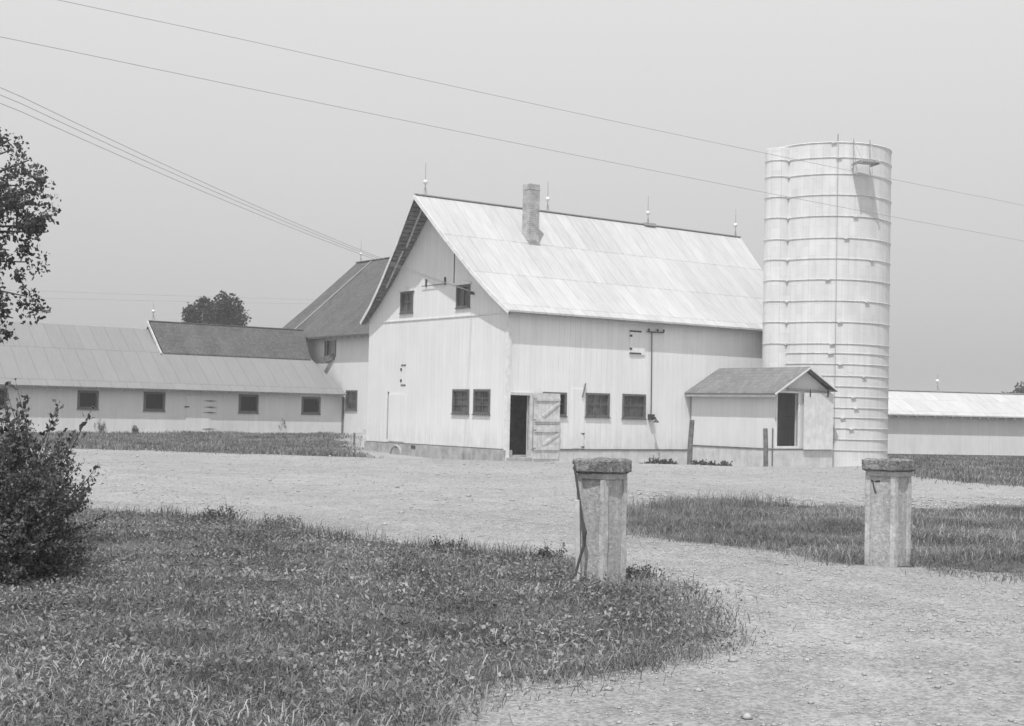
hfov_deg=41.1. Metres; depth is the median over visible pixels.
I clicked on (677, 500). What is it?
tall grass
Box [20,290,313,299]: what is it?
overhead wire
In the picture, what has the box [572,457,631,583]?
gatepost
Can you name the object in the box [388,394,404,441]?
stable door
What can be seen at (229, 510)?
weed clump
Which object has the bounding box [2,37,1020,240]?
overhead wire
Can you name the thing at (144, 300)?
overhead wire
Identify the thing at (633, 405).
window
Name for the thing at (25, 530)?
shrub
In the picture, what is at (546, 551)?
weed clump
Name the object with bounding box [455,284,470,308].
window
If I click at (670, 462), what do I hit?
weed clump
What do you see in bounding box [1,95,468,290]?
overhead wire
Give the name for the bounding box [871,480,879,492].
hinge hook
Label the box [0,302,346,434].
cattle shed
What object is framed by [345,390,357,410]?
window
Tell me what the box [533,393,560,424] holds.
upper door leaf
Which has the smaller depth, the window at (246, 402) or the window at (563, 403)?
the window at (563, 403)
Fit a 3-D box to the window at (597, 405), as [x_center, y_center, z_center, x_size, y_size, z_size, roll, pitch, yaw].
[3.213,1.607,51.476,1.230,0.940,0.160,3,-3,-36]
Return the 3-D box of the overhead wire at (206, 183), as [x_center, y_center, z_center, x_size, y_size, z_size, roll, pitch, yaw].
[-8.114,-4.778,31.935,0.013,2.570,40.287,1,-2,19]
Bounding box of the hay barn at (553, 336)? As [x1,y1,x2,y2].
[360,166,763,464]
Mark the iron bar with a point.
(583, 528)
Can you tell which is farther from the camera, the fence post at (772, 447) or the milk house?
the milk house
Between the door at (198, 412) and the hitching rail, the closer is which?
the hitching rail
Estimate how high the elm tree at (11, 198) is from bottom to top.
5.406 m
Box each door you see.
[185,395,215,431]
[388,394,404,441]
[571,389,584,448]
[803,389,833,449]
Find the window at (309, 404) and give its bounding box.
[301,397,320,414]
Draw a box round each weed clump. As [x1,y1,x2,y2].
[94,419,105,431]
[131,425,138,432]
[195,506,229,517]
[204,503,248,519]
[262,513,301,526]
[428,535,466,554]
[529,540,569,562]
[626,564,665,579]
[649,456,666,463]
[662,458,677,463]
[690,459,707,464]
[701,460,715,465]
[713,460,732,465]
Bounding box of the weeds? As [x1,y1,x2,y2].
[0,506,773,725]
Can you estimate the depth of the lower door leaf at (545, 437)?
49.88 m
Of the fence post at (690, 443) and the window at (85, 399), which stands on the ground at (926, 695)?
the fence post at (690, 443)
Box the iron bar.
[573,466,586,576]
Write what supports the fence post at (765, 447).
on the ground at (926, 695)
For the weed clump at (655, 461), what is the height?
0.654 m
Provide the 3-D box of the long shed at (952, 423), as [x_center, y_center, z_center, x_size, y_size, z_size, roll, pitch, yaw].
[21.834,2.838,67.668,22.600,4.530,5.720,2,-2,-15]
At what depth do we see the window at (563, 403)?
50.52 m
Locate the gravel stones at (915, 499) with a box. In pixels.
[627,489,1023,509]
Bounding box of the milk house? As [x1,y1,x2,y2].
[685,367,838,467]
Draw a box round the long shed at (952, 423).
[888,374,1023,457]
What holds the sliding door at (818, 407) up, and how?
in the milk house
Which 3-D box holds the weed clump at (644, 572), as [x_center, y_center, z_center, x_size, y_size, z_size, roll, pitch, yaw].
[1.284,2.087,13.377,0.486,0.260,0.464,1,-2,12]
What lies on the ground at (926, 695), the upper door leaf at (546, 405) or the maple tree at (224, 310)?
the maple tree at (224, 310)
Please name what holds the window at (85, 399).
in the cattle shed at (157, 376)
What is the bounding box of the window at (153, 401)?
[143,392,165,411]
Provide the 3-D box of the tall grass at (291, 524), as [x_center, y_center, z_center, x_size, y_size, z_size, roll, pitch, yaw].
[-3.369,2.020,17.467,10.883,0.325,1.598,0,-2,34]
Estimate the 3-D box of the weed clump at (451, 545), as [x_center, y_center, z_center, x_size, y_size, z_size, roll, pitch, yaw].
[-0.726,2.120,15.395,0.490,0.327,0.526,1,-2,0]
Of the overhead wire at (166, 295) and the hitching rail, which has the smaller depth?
the hitching rail
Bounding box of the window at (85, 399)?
[76,390,98,409]
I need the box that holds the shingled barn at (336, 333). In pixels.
[283,253,389,435]
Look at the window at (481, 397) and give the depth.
50.30 m
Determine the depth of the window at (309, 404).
74.84 m
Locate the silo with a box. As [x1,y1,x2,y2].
[762,138,891,466]
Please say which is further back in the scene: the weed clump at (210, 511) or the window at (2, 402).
the window at (2, 402)
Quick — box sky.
[0,0,1023,392]
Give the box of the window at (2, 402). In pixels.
[0,388,7,407]
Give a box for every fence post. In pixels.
[687,420,694,464]
[763,428,767,466]
[771,428,773,465]
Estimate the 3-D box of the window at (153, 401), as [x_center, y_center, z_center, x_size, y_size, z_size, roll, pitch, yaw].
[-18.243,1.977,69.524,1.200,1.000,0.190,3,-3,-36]
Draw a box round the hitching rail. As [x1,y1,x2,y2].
[352,429,367,446]
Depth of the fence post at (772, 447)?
48.81 m
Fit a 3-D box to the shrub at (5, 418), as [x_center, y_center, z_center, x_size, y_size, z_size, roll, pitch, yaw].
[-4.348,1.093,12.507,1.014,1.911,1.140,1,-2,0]
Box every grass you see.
[0,429,380,457]
[77,503,552,561]
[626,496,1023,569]
[627,488,803,522]
[857,454,1023,487]
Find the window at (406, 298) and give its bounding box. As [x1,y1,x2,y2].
[399,291,413,313]
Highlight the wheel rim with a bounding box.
[389,444,401,454]
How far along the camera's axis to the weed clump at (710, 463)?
50.08 m
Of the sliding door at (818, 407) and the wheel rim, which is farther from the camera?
the wheel rim
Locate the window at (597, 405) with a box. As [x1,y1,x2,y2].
[585,393,610,417]
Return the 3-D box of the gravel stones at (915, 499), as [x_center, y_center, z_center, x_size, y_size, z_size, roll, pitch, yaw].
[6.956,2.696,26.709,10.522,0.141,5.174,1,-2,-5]
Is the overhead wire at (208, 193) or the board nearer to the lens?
the board
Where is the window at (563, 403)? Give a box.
[543,392,567,416]
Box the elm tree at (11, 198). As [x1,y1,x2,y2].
[0,127,61,343]
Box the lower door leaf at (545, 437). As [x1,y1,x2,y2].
[533,425,559,458]
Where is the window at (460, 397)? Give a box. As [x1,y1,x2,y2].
[451,389,469,414]
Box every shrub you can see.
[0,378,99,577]
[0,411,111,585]
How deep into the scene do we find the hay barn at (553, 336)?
53.13 m
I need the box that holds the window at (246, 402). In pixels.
[238,394,258,413]
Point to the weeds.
(65, 607)
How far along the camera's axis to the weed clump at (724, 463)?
49.42 m
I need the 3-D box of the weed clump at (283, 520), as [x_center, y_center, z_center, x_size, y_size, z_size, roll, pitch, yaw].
[-3.034,2.126,17.982,0.468,0.300,0.435,3,-3,-39]
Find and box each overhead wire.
[0,87,469,290]
[0,103,467,290]
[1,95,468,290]
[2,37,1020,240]
[9,297,302,303]
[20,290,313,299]
[60,0,1023,205]
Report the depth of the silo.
53.52 m
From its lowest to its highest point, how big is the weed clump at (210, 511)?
0.337 m
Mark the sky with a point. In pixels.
(937, 84)
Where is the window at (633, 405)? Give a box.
[621,394,646,419]
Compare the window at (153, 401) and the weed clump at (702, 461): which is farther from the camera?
the window at (153, 401)
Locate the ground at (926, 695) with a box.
[6,435,1023,725]
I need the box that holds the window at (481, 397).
[472,389,490,414]
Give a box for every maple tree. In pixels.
[181,290,251,325]
[1002,381,1023,392]
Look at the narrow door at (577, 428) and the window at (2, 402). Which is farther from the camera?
the window at (2, 402)
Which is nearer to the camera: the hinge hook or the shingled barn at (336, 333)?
the hinge hook
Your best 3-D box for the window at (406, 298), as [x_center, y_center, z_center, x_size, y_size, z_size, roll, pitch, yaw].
[-4.202,-2.421,54.790,0.160,0.890,1.030,3,-3,-36]
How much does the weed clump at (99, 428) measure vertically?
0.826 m
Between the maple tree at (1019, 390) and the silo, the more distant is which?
the maple tree at (1019, 390)
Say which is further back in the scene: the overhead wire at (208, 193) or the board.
the overhead wire at (208, 193)
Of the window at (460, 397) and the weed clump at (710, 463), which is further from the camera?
the window at (460, 397)
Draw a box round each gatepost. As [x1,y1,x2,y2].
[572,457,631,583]
[861,458,915,567]
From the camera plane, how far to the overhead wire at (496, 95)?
31.36 m
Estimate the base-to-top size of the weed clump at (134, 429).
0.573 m
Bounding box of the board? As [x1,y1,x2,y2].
[575,500,580,580]
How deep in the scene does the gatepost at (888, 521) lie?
14.95 m

